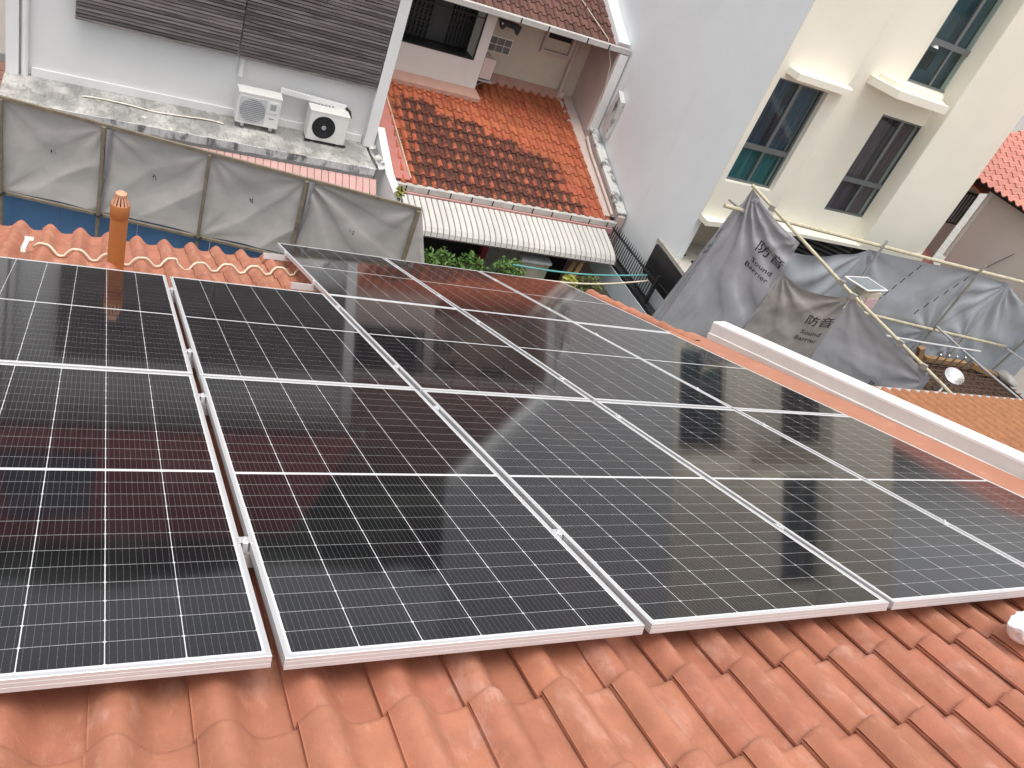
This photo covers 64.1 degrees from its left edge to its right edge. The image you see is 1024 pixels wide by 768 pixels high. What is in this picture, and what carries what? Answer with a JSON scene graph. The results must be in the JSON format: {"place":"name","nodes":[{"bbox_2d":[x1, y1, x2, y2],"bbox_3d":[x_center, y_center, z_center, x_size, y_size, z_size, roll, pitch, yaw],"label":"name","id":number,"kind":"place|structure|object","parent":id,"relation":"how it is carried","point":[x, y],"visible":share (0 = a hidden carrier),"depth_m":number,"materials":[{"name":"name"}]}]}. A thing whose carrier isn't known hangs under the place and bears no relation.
{"place":"outdoors","nodes":[
{"label":"outdoors","id":0,"kind":"place"},
{"bbox_2d":[0,0,4,85],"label":"beige house","id":1,"kind":"structure","parent":0,"point":[2,36],"depth_m":14.39,"materials":[{"name":"beige paint"}]},
{"bbox_2d":[887,335,980,351],"bbox_3d":[8.839,-0.902,17.506,4.513,0.344,0.044,1,40,-30],"label":"scaffold pole","id":2,"kind":"object","parent":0,"point":[923,342],"visible":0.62,"depth_m":17.73,"materials":[{"name":"metal"}]},
{"bbox_2d":[907,130,1023,398],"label":"pink roof house","id":3,"kind":"structure","parent":0,"point":[992,238],"depth_m":21.25,"materials":[{"name":"tile"}]},
{"bbox_2d":[946,191,977,224],"bbox_3d":[12.384,-4.835,22.520,0.520,0.950,0.097,4,39,-27],"label":"window","id":4,"kind":"structure","parent":3,"relation":"in","point":[969,198],"depth_m":22.49,"materials":[{"name":"black metal"}]},
{"bbox_2d":[932,115,1023,264],"bbox_3d":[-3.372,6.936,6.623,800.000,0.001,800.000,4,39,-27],"label":"ground","id":5,"kind":"structure","parent":0,"point":[959,226],"depth_m":47.09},
{"bbox_2d":[3,190,281,260],"bbox_3d":[-5.599,-0.745,11.881,7.352,4.350,0.030,11,36,-19],"label":"hoarding","id":6,"kind":"object","parent":5,"relation":"on","point":[33,215],"visible":0.17,"depth_m":10.73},
{"bbox_2d":[0,0,411,253],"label":"white house","id":7,"kind":"structure","parent":5,"relation":"on","point":[179,71],"depth_m":14.62,"materials":[{"name":"paint"}]},
{"bbox_2d":[233,84,282,130],"bbox_3d":[-4.722,-5.116,15.178,0.782,0.637,0.358,4,39,-27],"label":"air conditioner","id":8,"kind":"object","parent":7,"relation":"attached to","point":[257,106],"visible":1,"depth_m":15.03,"materials":[{"name":"white metal"}]},
{"bbox_2d":[303,102,350,147],"bbox_3d":[-3.583,-5.002,15.807,0.800,0.655,0.374,4,39,-27],"label":"air conditioner","id":9,"kind":"object","parent":7,"relation":"on","point":[325,124],"visible":1,"depth_m":15.67,"materials":[{"name":"white plastic"}]},
{"bbox_2d":[0,95,421,260],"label":"sheet scaffold","id":10,"kind":"object","parent":5,"relation":"on","point":[97,213],"visible":0.45,"depth_m":10.45,"materials":[{"name":"metal"}]},
{"bbox_2d":[3,100,101,210],"bbox_3d":[-5.652,-2.798,10.081,1.095,1.207,0.076,11,36,-19],"label":"sound sheet","id":11,"kind":"object","parent":10,"relation":"attached to","point":[51,156],"visible":1,"depth_m":10.07,"materials":[{"name":"grey fabric"}]},
{"bbox_2d":[101,128,207,233],"bbox_3d":[-4.577,-2.576,10.445,1.220,1.199,0.101,9,36,-21],"label":"sound sheet","id":12,"kind":"object","parent":10,"relation":"attached to","point":[160,183],"visible":0.98,"depth_m":10.43,"materials":[{"name":"grey fabric"}]},
{"bbox_2d":[200,156,304,253],"bbox_3d":[-3.445,-2.356,10.847,1.200,1.191,0.081,12,36,-18],"label":"sound sheet","id":13,"kind":"object","parent":10,"relation":"attached to","point":[251,206],"visible":1,"depth_m":10.84,"materials":[{"name":"grey fabric"}]},
{"bbox_2d":[295,182,415,259],"bbox_3d":[-2.214,-2.038,11.313,1.485,1.350,0.101,10,36,-20],"label":"sound sheet","id":14,"kind":"object","parent":10,"relation":"attached to","point":[334,219],"visible":0.76,"depth_m":11.21,"materials":[{"name":"grey fabric"}]},
{"bbox_2d":[406,209,423,262],"bbox_3d":[-1.344,-1.813,11.860,0.779,1.695,0.089,-13,48,-42],"label":"sound sheet","id":15,"kind":"object","parent":10,"relation":"attached to","point":[415,252],"visible":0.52,"depth_m":11.65,"materials":[{"name":"grey fabric"}]},
{"bbox_2d":[395,185,404,201],"bbox_3d":[-2.704,-2.302,16.369,0.238,3.727,0.251,21,34,-4],"label":"ledge plant","id":16,"kind":"object","parent":5,"relation":"on","point":[401,191],"visible":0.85,"depth_m":15.35,"materials":[{"name":"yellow plant"}]},
{"bbox_2d":[379,0,631,285],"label":"tiled house","id":17,"kind":"structure","parent":5,"relation":"on","point":[511,160],"depth_m":19.07,"materials":[{"name":"tile"}]},
{"bbox_2d":[402,0,487,59],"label":"window","id":18,"kind":"structure","parent":17,"relation":"in","point":[444,26],"depth_m":18.88,"materials":[{"name":"black glass"}]},
{"bbox_2d":[476,52,495,85],"bbox_3d":[-0.687,-7.554,19.682,0.370,0.738,0.640,4,39,-27],"label":"air conditioner","id":19,"kind":"object","parent":17,"relation":"attached to","point":[487,68],"visible":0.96,"depth_m":19.42,"materials":[{"name":"white plastic"}]},
{"bbox_2d":[499,18,521,35],"bbox_3d":[-0.073,-8.501,19.465,0.560,0.240,0.205,4,39,-27],"label":"wall lamp","id":20,"kind":"object","parent":17,"relation":"attached to","point":[504,23],"visible":1,"depth_m":19.38,"materials":[{"name":"black metal"}]},
{"bbox_2d":[539,31,577,60],"bbox_3d":[1.194,-8.558,20.433,0.870,0.720,0.088,4,39,-27],"label":"window","id":21,"kind":"structure","parent":17,"relation":"in","point":[559,46],"depth_m":20.50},
{"bbox_2d":[0,220,1023,767],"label":"terrace house","id":22,"kind":"structure","parent":5,"relation":"on","point":[934,686],"depth_m":2.44,"materials":[{"name":"tile"}]},
{"bbox_2d":[21,236,33,251],"bbox_3d":[-3.702,-1.058,6.245,0.060,0.159,0.355,4,39,-27],"label":"cable bracket","id":23,"kind":"object","parent":22,"relation":"attached to","point":[25,244],"visible":1,"depth_m":6.26,"materials":[{"name":"white paint"}]},
{"bbox_2d":[107,190,129,269],"bbox_3d":[-3.065,-1.093,6.343,0.136,0.899,0.136,4,39,-27],"label":"vent pipe","id":24,"kind":"object","parent":22,"relation":"on","point":[119,210],"visible":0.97,"depth_m":6.22,"materials":[{"name":"orange plastic"}]},
{"bbox_2d":[32,242,298,275],"bbox_3d":[-2.832,-1.030,7.037,2.236,0.224,0.221,-3,42,-34],"label":"cable","id":25,"kind":"object","parent":22,"relation":"on","point":[150,261],"visible":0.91,"depth_m":6.88,"materials":[{"name":"beige plastic"}]},
{"bbox_2d":[263,250,496,280],"bbox_3d":[-0.808,-1.161,8.775,3.625,0.103,0.071,4,39,-27],"label":"mounting rail","id":26,"kind":"object","parent":22,"relation":"attached to","point":[284,257],"visible":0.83,"depth_m":7.99,"materials":[{"name":"metal"}]},
{"bbox_2d":[384,258,571,321],"bbox_3d":[-0.425,-0.966,8.279,1.134,0.035,2.278,4,17,-27],"label":"solar module","id":27,"kind":"object","parent":26,"relation":"attached to","point":[466,289],"visible":0.98,"depth_m":8.10,"materials":[{"name":"glass"}]},
{"bbox_2d":[479,271,670,332],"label":"solar module","id":28,"kind":"object","parent":26,"relation":"attached to","point":[570,303],"visible":0.99,"depth_m":8.63,"materials":[{"name":"glass"}]},
{"bbox_2d":[168,287,597,334],"bbox_3d":[-0.862,-0.510,6.391,5.840,0.103,0.071,4,39,-27],"label":"mounting rail","id":29,"kind":"object","parent":22,"relation":"attached to","point":[173,299],"visible":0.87,"depth_m":5.62,"materials":[{"name":"metal"}]},
{"bbox_2d":[327,294,589,399],"bbox_3d":[-0.494,-0.292,5.806,1.134,0.038,2.278,4,17,-27],"label":"solar module","id":30,"kind":"object","parent":29,"relation":"attached to","point":[425,347],"visible":1,"depth_m":5.54,"materials":[{"name":"glass"}]},
{"bbox_2d":[290,279,550,309],"bbox_3d":[-0.255,-0.738,7.678,3.605,0.103,0.071,4,39,-27],"label":"mounting rail","id":31,"kind":"object","parent":22,"relation":"attached to","point":[302,286],"visible":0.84,"depth_m":6.89,"materials":[{"name":"metal"}]},
{"bbox_2d":[277,243,457,308],"bbox_3d":[-1.451,-1.039,7.743,1.134,0.038,2.278,4,17,-27],"label":"solar module","id":32,"kind":"object","parent":31,"relation":"on","point":[340,273],"visible":1,"depth_m":7.54,"materials":[{"name":"glass"}]},
{"bbox_2d":[185,348,699,389],"bbox_3d":[-0.250,-0.036,5.153,5.840,0.103,0.071,4,39,-27],"label":"mounting rail","id":33,"kind":"object","parent":22,"relation":"attached to","point":[189,351],"visible":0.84,"depth_m":4.38,"materials":[{"name":"metal"}]},
{"bbox_2d":[0,256,192,374],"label":"solar module","id":34,"kind":"object","parent":33,"relation":"on","point":[62,314],"visible":1,"depth_m":4.55,"materials":[{"name":"glass"}]},
{"bbox_2d":[169,276,414,388],"bbox_3d":[-1.523,-0.366,5.269,1.134,0.037,2.278,4,17,-27],"label":"solar module","id":35,"kind":"object","parent":33,"relation":"on","point":[232,330],"visible":1,"depth_m":4.99,"materials":[{"name":"glass"}]},
{"bbox_2d":[460,309,731,408],"bbox_3d":[0.533,-0.225,6.341,1.134,0.037,2.278,4,17,-27],"label":"solar module","id":36,"kind":"object","parent":33,"relation":"on","point":[592,366],"visible":0.99,"depth_m":6.09,"materials":[{"name":"glass"}]},
{"bbox_2d":[574,322,847,415],"bbox_3d":[1.548,-0.151,6.871,1.134,0.035,2.278,4,17,-27],"label":"solar module","id":37,"kind":"object","parent":33,"relation":"on","point":[732,385],"visible":1,"depth_m":6.65,"materials":[{"name":"glass"}]},
{"bbox_2d":[197,393,765,425],"bbox_3d":[0.048,0.194,4.551,5.840,0.103,0.071,4,39,-27],"label":"mounting rail","id":38,"kind":"object","parent":22,"relation":"attached to","point":[202,396],"visible":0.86,"depth_m":3.78,"materials":[{"name":"metal"}]},
{"bbox_2d":[237,519,947,567],"bbox_3d":[0.622,0.639,3.390,5.840,0.103,0.071,4,39,-27],"label":"mounting rail","id":39,"kind":"object","parent":22,"relation":"attached to","point":[244,541],"visible":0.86,"depth_m":2.61,"materials":[{"name":"metal"}]},
{"bbox_2d":[0,363,271,692],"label":"solar module","id":40,"kind":"object","parent":39,"relation":"on","point":[122,558],"visible":1,"depth_m":2.47,"materials":[{"name":"glass"}]},
{"bbox_2d":[199,376,644,669],"bbox_3d":[-0.558,0.381,3.320,1.134,0.038,2.278,4,17,-27],"label":"solar module","id":41,"kind":"object","parent":39,"relation":"on","point":[382,523],"visible":1,"depth_m":2.86,"materials":[{"name":"glass"}]},
{"bbox_2d":[421,390,888,633],"bbox_3d":[0.470,0.454,3.856,1.134,0.038,2.278,4,17,-27],"label":"solar module","id":42,"kind":"object","parent":39,"relation":"on","point":[656,538],"visible":0.99,"depth_m":3.45,"materials":[{"name":"glass"}]},
{"bbox_2d":[596,401,1023,609],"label":"solar module","id":43,"kind":"object","parent":39,"relation":"on","point":[895,552],"visible":0.99,"depth_m":4.05,"materials":[{"name":"glass"}]},
{"bbox_2d":[735,409,1023,564],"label":"solar module","id":44,"kind":"object","parent":39,"relation":"on","point":[990,514],"visible":1,"depth_m":4.96,"materials":[{"name":"glass"}]},
{"bbox_2d":[707,321,1023,479],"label":"parapet","id":45,"kind":"structure","parent":22,"relation":"on","point":[954,435],"depth_m":6.73,"materials":[{"name":"white paint"}]},
{"bbox_2d":[1007,611,1023,644],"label":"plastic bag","id":46,"kind":"object","parent":22,"relation":"on","point":[1015,627],"visible":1,"depth_m":3.21,"materials":[{"name":"white plastic"}]},
{"bbox_2d":[581,261,654,315],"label":"boundary wall","id":47,"kind":"structure","parent":5,"relation":"on","point":[628,294],"depth_m":18.81,"materials":[{"name":"grey concrete"}]},
{"bbox_2d":[608,217,660,303],"bbox_3d":[2.601,-2.781,18.779,0.060,1.000,2.650,4,39,-27],"label":"spiked fence","id":48,"kind":"object","parent":47,"relation":"on","point":[647,296],"visible":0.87,"depth_m":18.43,"materials":[{"name":"black metal"}]},
{"bbox_2d":[512,264,647,275],"bbox_3d":[1.487,-2.335,17.064,3.526,0.131,0.036,-1,41,-32],"label":"clothes line","id":49,"kind":"object","parent":48,"relation":"attached to","point":[576,273],"visible":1,"depth_m":16.96,"materials":[{"name":"teal plastic"}]},
{"bbox_2d":[536,278,648,284],"bbox_3d":[1.723,-2.150,17.129,3.045,0.163,0.036,-3,42,-35],"label":"clothes line","id":50,"kind":"object","parent":48,"relation":"attached to","point":[601,283],"visible":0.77,"depth_m":17.27,"materials":[{"name":"beige plastic"}]},
{"bbox_2d":[629,238,704,310],"bbox_3d":[3.443,-1.501,19.139,1.722,3.630,2.441,4,39,-27],"label":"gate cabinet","id":51,"kind":"object","parent":5,"relation":"on","point":[666,265],"visible":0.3,"depth_m":17.96,"materials":[{"name":"black metal"}]},
{"bbox_2d":[598,0,1023,280],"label":"cream building","id":52,"kind":"structure","parent":5,"relation":"on","point":[894,122],"depth_m":17.40,"materials":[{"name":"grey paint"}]},
{"bbox_2d":[726,78,823,187],"bbox_3d":[5.206,-5.100,16.547,1.330,2.210,0.260,4,39,-27],"label":"window","id":53,"kind":"structure","parent":52,"relation":"in","point":[789,101],"depth_m":16.58,"materials":[{"name":"teal glass"}]},
{"bbox_2d":[824,114,921,217],"bbox_3d":[8.061,-4.930,18.470,1.360,2.350,0.260,4,39,-27],"label":"window","id":54,"kind":"structure","parent":52,"relation":"in","point":[890,133],"depth_m":18.47,"materials":[{"name":"grey glass"}]},
{"bbox_2d":[907,0,997,93],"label":"window","id":55,"kind":"structure","parent":52,"relation":"in","point":[951,41],"depth_m":16.94,"materials":[{"name":"teal glass"}]},
{"bbox_2d":[873,385,1023,452],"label":"neighbour house","id":56,"kind":"structure","parent":5,"relation":"on","point":[1000,419],"depth_m":12.80,"materials":[{"name":"orange tile"}]},
{"bbox_2d":[751,184,952,392],"bbox_3d":[5.955,-1.671,14.365,4.827,1.574,0.098,33,35,13],"label":"scaffold pole","id":57,"kind":"object","parent":56,"relation":"attached to","point":[853,296],"visible":0.93,"depth_m":14.37,"materials":[{"name":"metal"}]},
{"bbox_2d":[744,273,849,357],"bbox_3d":[4.976,-0.817,15.371,1.380,2.800,0.078,33,35,14],"label":"sound barrier","id":58,"kind":"object","parent":57,"relation":"hanging from","point":[789,314],"visible":0.52,"depth_m":15.05,"materials":[{"name":"grey fabric"}]},
{"bbox_2d":[844,276,887,309],"bbox_3d":[6.544,-1.720,15.425,0.911,0.421,0.651,-16,50,-44],"label":"solar lamp","id":59,"kind":"object","parent":57,"relation":"attached to","point":[866,290],"visible":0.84,"depth_m":15.35,"materials":[{"name":"white paint"}]},
{"bbox_2d":[810,299,930,389],"bbox_3d":[6.264,0.155,15.099,1.920,3.100,0.062,33,35,13],"label":"sound barrier","id":60,"kind":"object","parent":57,"relation":"hanging from","point":[858,343],"visible":0.34,"depth_m":14.68,"materials":[{"name":"grey fabric"}]},
{"bbox_2d":[922,354,1022,398],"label":"formwork deck","id":61,"kind":"structure","parent":5,"relation":"on","point":[976,382],"depth_m":19.60,"materials":[{"name":"brown wood"}]},
{"bbox_2d":[913,345,925,365],"bbox_3d":[9.372,-0.629,18.832,0.316,0.527,0.140,13,35,-16],"label":"timber","id":62,"kind":"object","parent":61,"relation":"on","point":[920,352],"visible":0.64,"depth_m":18.72,"materials":[{"name":"brown wood"}]},
{"bbox_2d":[922,354,967,367],"bbox_3d":[10.464,-0.553,19.762,1.501,0.120,0.140,5,38,-26],"label":"timber","id":63,"kind":"object","parent":61,"relation":"on","point":[929,358],"visible":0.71,"depth_m":19.67,"materials":[{"name":"brown wood"}]},
{"bbox_2d":[909,265,985,357],"bbox_3d":[9.782,-1.240,19.048,0.210,3.652,0.060,4,39,-27],"label":"scaffold pole","id":64,"kind":"object","parent":61,"relation":"attached to","point":[955,301],"visible":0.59,"depth_m":18.64,"materials":[{"name":"metal"}]},
{"bbox_2d":[723,204,1023,283],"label":"scaffold pole","id":65,"kind":"object","parent":64,"relation":"attached to","point":[739,209],"visible":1,"depth_m":16.59,"materials":[{"name":"beige metal"}]},
{"bbox_2d":[652,205,740,320],"bbox_3d":[3.483,-2.291,15.846,0.166,3.300,0.738,4,39,-27],"label":"sound barrier","id":66,"kind":"object","parent":65,"relation":"hanging from","point":[666,304],"visible":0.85,"depth_m":15.99,"materials":[{"name":"grey fabric"}]},
{"bbox_2d":[661,189,799,337],"bbox_3d":[4.037,-1.906,15.441,1.540,3.540,0.124,33,35,13],"label":"sound barrier","id":67,"kind":"object","parent":65,"relation":"hanging from","point":[737,272],"visible":0.77,"depth_m":15.27,"materials":[{"name":"grey fabric"}]},
{"bbox_2d":[728,198,744,213],"bbox_3d":[4.072,-3.229,14.805,0.373,0.139,0.060,33,35,13],"label":"scaffold stub","id":68,"kind":"object","parent":65,"relation":"attached to","point":[734,203],"visible":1,"depth_m":14.79,"materials":[{"name":"metal"}]},
{"bbox_2d":[743,251,866,328],"bbox_3d":[5.484,-1.276,17.219,2.450,4.000,0.098,4,39,-27],"label":"site sheet","id":69,"kind":"object","parent":65,"relation":"hanging from","point":[810,273],"visible":0.18,"depth_m":16.63,"materials":[{"name":"grey fabric"}]},
{"bbox_2d":[809,249,973,358],"bbox_3d":[8.110,-1.114,18.578,3.470,4.040,0.080,4,39,-27],"label":"site sheet","id":70,"kind":"object","parent":65,"relation":"hanging from","point":[907,297],"visible":0.39,"depth_m":18.09,"materials":[{"name":"grey fabric"}]},
{"bbox_2d":[879,265,967,313],"bbox_3d":[9.005,-2.047,17.979,2.227,1.179,0.029,4,39,-27],"label":"tie cord","id":71,"kind":"object","parent":70,"relation":"attached to","point":[928,303],"visible":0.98,"depth_m":17.93,"materials":[{"name":"black plastic"}]},
{"bbox_2d":[908,272,1008,360],"bbox_3d":[10.274,-0.959,19.715,1.430,4.020,0.113,4,39,-27],"label":"site sheet","id":72,"kind":"object","parent":65,"relation":"hanging from","point":[974,303],"visible":0.47,"depth_m":19.23,"materials":[{"name":"grey fabric"}]},
{"bbox_2d":[949,283,1023,376],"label":"site sheet","id":73,"kind":"object","parent":65,"relation":"hanging from","point":[1001,321],"visible":0.47,"depth_m":20.25,"materials":[{"name":"grey fabric"}]},
{"bbox_2d":[843,306,1006,347],"bbox_3d":[9.127,-1.370,18.642,7.605,0.582,0.072,4,39,-27],"label":"scaffold pole","id":74,"kind":"object","parent":64,"relation":"attached to","point":[936,330],"visible":0.59,"depth_m":19.04,"materials":[{"name":"beige metal"}]},
{"bbox_2d":[844,240,888,297],"bbox_3d":[7.070,-1.858,17.234,0.160,2.752,0.060,4,39,-27],"label":"scaffold pole","id":75,"kind":"object","parent":74,"relation":"attached to","point":[872,261],"visible":0.57,"depth_m":16.77,"materials":[{"name":"grey metal"}]},
{"bbox_2d":[1006,347,1023,361],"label":"scaffold pole","id":76,"kind":"object","parent":74,"relation":"attached to","point":[1014,353],"visible":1,"depth_m":20.55,"materials":[{"name":"grey metal"}]},
{"bbox_2d":[935,326,1020,398],"bbox_3d":[11.042,-0.436,19.234,2.974,0.934,0.056,22,34,-3],"label":"scaffold pole","id":77,"kind":"object","parent":64,"relation":"attached to","point":[978,363],"visible":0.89,"depth_m":19.21,"materials":[{"name":"grey metal"}]},
{"bbox_2d":[937,367,963,391],"bbox_3d":[9.510,-0.008,17.978,0.664,0.656,0.422,4,39,-27],"label":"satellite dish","id":78,"kind":"object","parent":61,"relation":"on","point":[954,375],"visible":1,"depth_m":17.98,"materials":[{"name":"white metal"}]},
{"bbox_2d":[969,362,998,377],"bbox_3d":[11.645,-0.339,20.177,0.839,0.219,0.140,13,35,-16],"label":"timber","id":79,"kind":"object","parent":61,"relation":"on","point":[974,366],"visible":0.71,"depth_m":20.09,"materials":[{"name":"brown wood"}]},
{"bbox_2d":[997,370,1017,386],"bbox_3d":[12.302,-0.141,20.301,0.320,0.257,0.600,4,39,-27],"label":"cement bag","id":80,"kind":"object","parent":61,"relation":"on","point":[1006,377],"visible":0.99,"depth_m":20.18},
{"bbox_2d":[992,340,1023,370],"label":"scaffold pole","id":81,"kind":"object","parent":5,"relation":"on","point":[1007,356],"visible":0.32,"depth_m":20.84,"materials":[{"name":"metal"}]},
{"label":"yard paving","id":82,"kind":"structure","parent":0,"visible":0},
{"bbox_2d":[424,247,456,266],"bbox_3d":[-1.813,-1.752,17.254,0.890,2.520,0.851,4,39,-27],"label":"bush","id":83,"kind":"object","parent":82,"relation":"on","point":[436,255],"visible":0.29,"depth_m":16.66,"materials":[{"name":"green plant"}]},
{"bbox_2d":[452,251,487,271],"bbox_3d":[-1.186,-1.805,17.793,0.880,2.431,0.848,4,39,-27],"label":"bush","id":84,"kind":"object","parent":82,"relation":"on","point":[475,261],"visible":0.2,"depth_m":17.23,"materials":[{"name":"green plant"}]},
{"bbox_2d":[488,254,527,276],"bbox_3d":[-0.416,-1.580,17.745,0.901,2.667,0.929,4,39,-27],"label":"bush","id":85,"kind":"object","parent":82,"relation":"on","point":[502,269],"visible":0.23,"depth_m":17.14,"materials":[{"name":"green plant"}]},
{"bbox_2d":[510,251,551,278],"bbox_3d":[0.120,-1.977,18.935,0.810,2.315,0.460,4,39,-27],"label":"wash tub","id":86,"kind":"object","parent":82,"relation":"on","point":[534,260],"visible":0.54,"depth_m":18.27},
{"bbox_2d":[561,272,577,288],"bbox_3d":[0.859,-1.321,18.141,0.406,2.702,0.473,4,39,-27],"label":"yard plant","id":87,"kind":"object","parent":82,"relation":"on","point":[570,278],"visible":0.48,"depth_m":17.46,"materials":[{"name":"yellow plant"}]},
{"bbox_2d":[561,260,577,279],"bbox_3d":[1.048,-2.182,18.808,0.090,1.810,0.655,40,37,23],"label":"leaning plank","id":88,"kind":"object","parent":82,"relation":"on","point":[572,265],"visible":0.07,"depth_m":18.63,"materials":[{"name":"brown wood"}]},
{"bbox_2d":[573,261,584,277],"bbox_3d":[1.173,-2.071,18.824,0.090,1.909,0.612,39,36,21],"label":"leaning plank","id":89,"kind":"object","parent":82,"relation":"on","point":[579,266],"visible":0.29,"depth_m":18.60,"materials":[{"name":"brown wood"}]},
{"bbox_2d":[576,272,600,291],"bbox_3d":[1.312,-1.354,18.488,0.630,2.677,0.614,28,34,6],"label":"yard plant","id":90,"kind":"object","parent":82,"relation":"on","point":[585,288],"visible":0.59,"depth_m":17.81,"materials":[{"name":"green plant"}]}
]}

